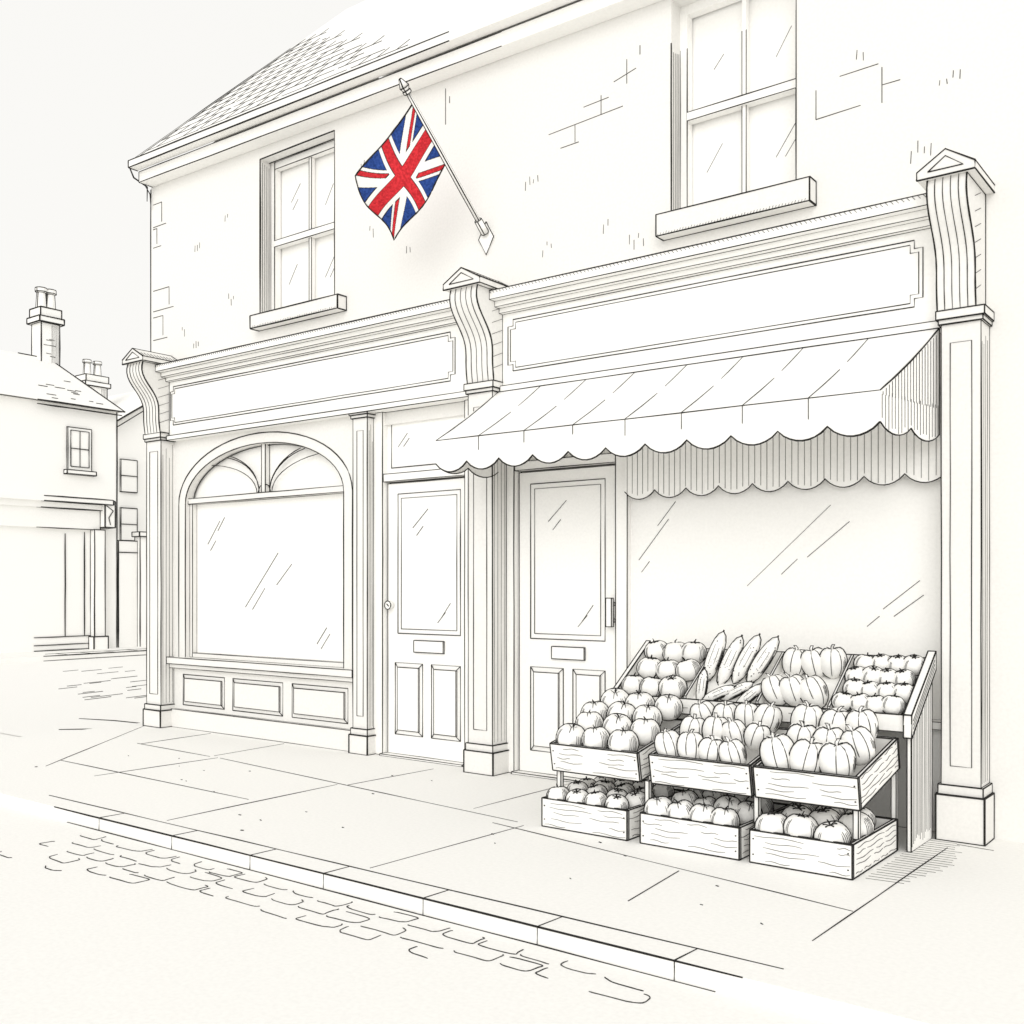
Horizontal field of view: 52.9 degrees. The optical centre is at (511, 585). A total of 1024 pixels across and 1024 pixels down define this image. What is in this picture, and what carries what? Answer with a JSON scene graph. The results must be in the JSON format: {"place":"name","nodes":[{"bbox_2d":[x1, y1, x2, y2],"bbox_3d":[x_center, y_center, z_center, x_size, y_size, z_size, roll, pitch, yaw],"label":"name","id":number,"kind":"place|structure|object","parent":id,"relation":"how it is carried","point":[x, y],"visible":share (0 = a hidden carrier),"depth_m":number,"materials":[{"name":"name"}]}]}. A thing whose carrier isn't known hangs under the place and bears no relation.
{"place":"outdoors","nodes":[
{"label":"outdoors","id":0,"kind":"place"},
{"bbox_2d":[0,733,20,738],"bbox_3d":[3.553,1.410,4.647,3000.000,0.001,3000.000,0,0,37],"label":"ground","id":1,"kind":"structure","parent":0,"point":[4,736],"depth_m":9.65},
{"bbox_2d":[118,407,145,539],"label":"walls","id":2,"kind":"structure","parent":1,"relation":"on","point":[131,444],"depth_m":28.94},
{"bbox_2d":[108,391,142,426],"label":"roof","id":3,"kind":"structure","parent":2,"relation":"on","point":[128,403],"depth_m":30.21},
{"bbox_2d":[75,359,110,398],"bbox_3d":[-12.278,-5.523,30.125,0.667,2.132,0.817,0,0,37],"label":"chimney","id":4,"kind":"object","parent":3,"relation":"on","point":[98,382],"visible":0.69,"depth_m":29.98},
{"bbox_2d":[120,459,137,540],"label":"windows","id":5,"kind":"structure","parent":2,"relation":"attached to","point":[128,484],"depth_m":28.73,"materials":[{"name":"white glass"}]},
{"bbox_2d":[0,784,1012,1023],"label":"kerb","id":6,"kind":"structure","parent":1,"relation":"on","point":[801,993],"depth_m":4.06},
{"bbox_2d":[0,395,117,653],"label":"walls","id":7,"kind":"structure","parent":0,"point":[32,462],"depth_m":20.75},
{"bbox_2d":[0,350,124,415],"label":"roof","id":8,"kind":"structure","parent":7,"relation":"on","point":[28,376],"depth_m":21.53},
{"bbox_2d":[26,286,64,364],"bbox_3d":[-10.299,-5.658,22.752,0.567,1.802,0.587,0,0,37],"label":"chimney","id":9,"kind":"object","parent":8,"relation":"on","point":[45,320],"visible":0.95,"depth_m":22.61,"materials":[{"name":"white brick"}]},
{"bbox_2d":[64,426,96,476],"bbox_3d":[-8.887,-2.770,21.207,0.141,0.981,0.661,0,0,37],"label":"window","id":10,"kind":"structure","parent":7,"relation":"attached to","point":[78,451],"depth_m":21.20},
{"bbox_2d":[0,646,145,736],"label":"side street","id":11,"kind":"structure","parent":0,"point":[45,692],"depth_m":13.97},
{"bbox_2d":[0,492,115,651],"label":"shopfront","id":12,"kind":"object","parent":11,"relation":"on","point":[94,516],"visible":0.87,"depth_m":21.18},
{"bbox_2d":[117,531,145,646],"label":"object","id":13,"kind":"structure","parent":11,"relation":"on","point":[131,593],"depth_m":22.22,"materials":[{"name":"white"}]},
{"bbox_2d":[0,0,381,395],"label":"sky","id":14,"kind":"structure","parent":0,"point":[87,87],"materials":[{"name":"white"}]},
{"bbox_2d":[0,805,836,1023],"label":"cobbled road","id":15,"kind":"structure","parent":0,"point":[98,927],"depth_m":3.86,"materials":[{"name":"white stone"}]},
{"bbox_2d":[0,723,1023,1023],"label":"pavement","id":16,"kind":"structure","parent":0,"point":[934,921],"depth_m":4.97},
{"bbox_2d":[143,432,174,727],"bbox_3d":[-3.342,-0.054,9.797,0.286,2.780,0.204,0,0,37],"label":"pilaster","id":17,"kind":"object","parent":16,"relation":"on","point":[159,704],"visible":0.91,"depth_m":9.73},
{"bbox_2d":[122,348,176,434],"bbox_3d":[-3.388,-1.820,9.695,0.338,0.769,0.421,0,0,37],"label":"corbel","id":18,"kind":"object","parent":17,"relation":"on","point":[149,385],"visible":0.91,"depth_m":9.62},
{"bbox_2d":[166,417,352,750],"bbox_3d":[-2.206,-0.018,9.035,2.508,2.704,0.204,0,0,37],"label":"arched shop window","id":19,"kind":"structure","parent":16,"relation":"on","point":[262,584],"depth_m":9.05,"materials":[{"name":"glass"}]},
{"bbox_2d":[348,412,375,755],"bbox_3d":[-1.180,-0.034,8.188,0.215,2.739,0.132,0,0,37],"label":"slim pilaster","id":20,"kind":"object","parent":16,"relation":"on","point":[361,738],"visible":0.98,"depth_m":8.15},
{"bbox_2d":[373,400,467,766],"bbox_3d":[-0.638,-0.020,7.852,1.119,2.708,0.128,0,0,37],"label":"door","id":21,"kind":"structure","parent":16,"relation":"on","point":[420,620],"depth_m":7.93,"materials":[{"name":"white wood"}]},
{"bbox_2d":[463,380,508,775],"bbox_3d":[-0.174,-0.054,7.363,0.274,2.778,0.221,0,0,37],"label":"pilaster","id":22,"kind":"object","parent":16,"relation":"on","point":[486,751],"visible":0.84,"depth_m":7.29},
{"bbox_2d":[442,267,507,382],"bbox_3d":[-0.227,-1.820,7.278,0.337,0.768,0.417,0,0,37],"label":"corbel","id":23,"kind":"object","parent":22,"relation":"on","point":[477,316],"visible":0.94,"depth_m":7.20,"materials":[{"name":"white wood"}]},
{"bbox_2d":[506,449,630,781],"bbox_3d":[0.375,-0.019,7.077,1.008,2.708,0.128,0,0,37],"label":"door","id":24,"kind":"structure","parent":16,"relation":"on","point":[568,594],"depth_m":7.13,"materials":[{"name":"white wood"}]},
{"bbox_2d":[541,788,685,840],"bbox_3d":[0.583,1.250,5.797,0.552,0.162,0.669,0,0,37],"label":"wooden crate","id":25,"kind":"object","parent":16,"relation":"on","point":[600,821],"visible":0.46,"depth_m":5.50,"materials":[{"name":"white wood"}]},
{"bbox_2d":[546,776,674,808],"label":"tomatoes","id":26,"kind":"object","parent":25,"relation":"in","point":[613,793],"visible":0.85,"depth_m":5.67,"materials":[{"name":"food"}]},
{"bbox_2d":[391,341,1023,842],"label":"side walls","id":27,"kind":"structure","parent":16,"relation":"on","point":[1007,569],"depth_m":5.38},
{"bbox_2d":[136,0,581,156],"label":"tiled roof","id":28,"kind":"structure","parent":27,"relation":"on","point":[359,35],"depth_m":9.47,"materials":[{"name":"white tile"}]},
{"bbox_2d":[150,0,1023,424],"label":"wall","id":29,"kind":"structure","parent":27,"relation":"on","point":[556,152],"depth_m":6.98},
{"bbox_2d":[259,130,334,312],"bbox_3d":[-1.770,-3.056,8.858,0.959,1.398,0.236,0,0,37],"label":"sash window","id":30,"kind":"structure","parent":29,"relation":"attached to","point":[302,226],"depth_m":9.00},
{"bbox_2d":[155,299,467,441],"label":"fascia","id":31,"kind":"structure","parent":29,"relation":"attached to","point":[405,359],"depth_m":8.37,"materials":[{"name":"white wood"}]},
{"bbox_2d":[128,0,661,207],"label":"eaves gutter","id":32,"kind":"object","parent":29,"relation":"attached to","point":[564,21],"visible":0.98,"depth_m":7.92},
{"bbox_2d":[355,78,494,254],"bbox_3d":[-0.622,-2.875,7.257,0.549,0.937,0.923,0,0,37],"label":"union flag","id":33,"kind":"object","parent":29,"relation":"attached to","point":[398,173],"visible":1,"depth_m":7.10,"materials":[{"name":"fabric"}]},
{"bbox_2d":[249,176,816,331],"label":"window sills","id":34,"kind":"structure","parent":29,"relation":"attached to","point":[771,200],"depth_m":6.33,"materials":[{"name":"white stone"}]},
{"bbox_2d":[489,193,940,391],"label":"fascia","id":35,"kind":"structure","parent":29,"relation":"attached to","point":[864,272],"depth_m":6.20,"materials":[{"name":"white wood"}]},
{"bbox_2d":[435,328,939,477],"bbox_3d":[0.884,-1.057,6.137,3.017,0.633,0.634,0,0,37],"label":"awning","id":36,"kind":"object","parent":35,"relation":"attached to","point":[890,384],"visible":0.99,"depth_m":5.77,"materials":[{"name":"white fabric"}]},
{"bbox_2d":[670,0,796,209],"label":"sash window","id":37,"kind":"structure","parent":29,"relation":"attached to","point":[738,96],"depth_m":6.53,"materials":[{"name":"white glass"}]},
{"bbox_2d":[639,802,788,860],"bbox_3d":[1.081,1.250,5.416,0.557,0.162,0.668,0,0,37],"label":"wooden crate","id":38,"kind":"object","parent":16,"relation":"on","point":[726,841],"visible":0.46,"depth_m":5.13,"materials":[{"name":"white wood"}]},
{"bbox_2d":[643,789,773,825],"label":"apples","id":39,"kind":"object","parent":38,"relation":"in","point":[716,808],"visible":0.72,"depth_m":5.26,"materials":[{"name":"food"}]},
{"bbox_2d":[557,640,936,852],"bbox_3d":[1.248,0.837,5.614,1.794,0.992,0.941,0,0,37],"label":"wooden display stand","id":40,"kind":"object","parent":16,"relation":"on","point":[913,723],"visible":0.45,"depth_m":5.31,"materials":[{"name":"white wood"}]},
{"bbox_2d":[549,718,681,781],"bbox_3d":[0.622,0.897,5.818,0.567,0.274,0.626,0,0,37],"label":"wooden crate","id":41,"kind":"object","parent":40,"relation":"on","point":[627,765],"visible":0.45,"depth_m":5.56,"materials":[{"name":"white wood"}]},
{"bbox_2d":[556,688,682,750],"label":"apples","id":42,"kind":"object","parent":41,"relation":"in","point":[619,719],"visible":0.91,"depth_m":5.72,"materials":[{"name":"food"}]},
{"bbox_2d":[621,639,706,697],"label":"tomatoes","id":43,"kind":"object","parent":40,"relation":"on","point":[662,667],"visible":0.97,"depth_m":6.14,"materials":[{"name":"food"}]},
{"bbox_2d":[648,727,787,796],"bbox_3d":[1.122,0.897,5.436,0.567,0.274,0.626,0,0,37],"label":"wooden crate","id":44,"kind":"object","parent":40,"relation":"on","point":[725,777],"visible":0.56,"depth_m":5.20,"materials":[{"name":"white wood"}]},
{"bbox_2d":[654,699,782,763],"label":"bell peppers","id":45,"kind":"object","parent":44,"relation":"in","point":[725,730],"visible":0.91,"depth_m":5.33,"materials":[{"name":"food"}]},
{"bbox_2d":[696,630,779,702],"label":"cucumbers","id":46,"kind":"object","parent":40,"relation":"on","point":[750,659],"visible":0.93,"depth_m":5.90,"materials":[{"name":"food"}]},
{"bbox_2d":[761,644,847,707],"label":"bell peppers","id":47,"kind":"object","parent":40,"relation":"on","point":[793,687],"visible":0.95,"depth_m":5.61,"materials":[{"name":"food"}]},
{"bbox_2d":[752,736,900,811],"bbox_3d":[1.563,0.897,5.099,0.517,0.274,0.626,0,0,37],"label":"wooden crate","id":48,"kind":"object","parent":40,"relation":"on","point":[861,787],"visible":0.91,"depth_m":4.88,"materials":[{"name":"white wood"}]},
{"bbox_2d":[759,700,878,775],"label":"bell peppers","id":49,"kind":"object","parent":48,"relation":"in","point":[839,740],"visible":0.93,"depth_m":4.96,"materials":[{"name":"food"}]},
{"bbox_2d":[831,652,923,713],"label":"tomatoes","id":50,"kind":"object","parent":40,"relation":"on","point":[882,683],"visible":0.95,"depth_m":5.39,"materials":[{"name":"food"}]},
{"bbox_2d":[625,353,940,831],"bbox_3d":[1.560,-0.018,6.152,2.010,2.703,0.137,0,0,37],"label":"shop window","id":51,"kind":"structure","parent":16,"relation":"on","point":[827,537],"depth_m":6.08,"materials":[{"name":"glass"}]},
{"bbox_2d":[749,816,897,879],"bbox_3d":[1.540,1.250,5.065,0.502,0.162,0.668,0,0,37],"label":"wooden crate","id":52,"kind":"object","parent":16,"relation":"on","point":[854,859],"visible":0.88,"depth_m":4.82,"materials":[{"name":"white wood"}]},
{"bbox_2d":[754,803,875,842],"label":"tomatoes","id":53,"kind":"object","parent":52,"relation":"in","point":[819,822],"visible":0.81,"depth_m":4.89,"materials":[{"name":"food"}]},
{"bbox_2d":[935,304,994,845],"bbox_3d":[2.381,-0.054,5.416,0.248,2.778,0.210,0,0,37],"label":"pilaster","id":54,"kind":"object","parent":16,"relation":"on","point":[964,803],"visible":1,"depth_m":5.35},
{"bbox_2d":[916,148,994,310],"bbox_3d":[2.304,-1.820,5.344,0.287,0.768,0.418,0,0,37],"label":"corbel","id":55,"kind":"object","parent":54,"relation":"on","point":[957,186],"visible":0.98,"depth_m":5.28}
]}

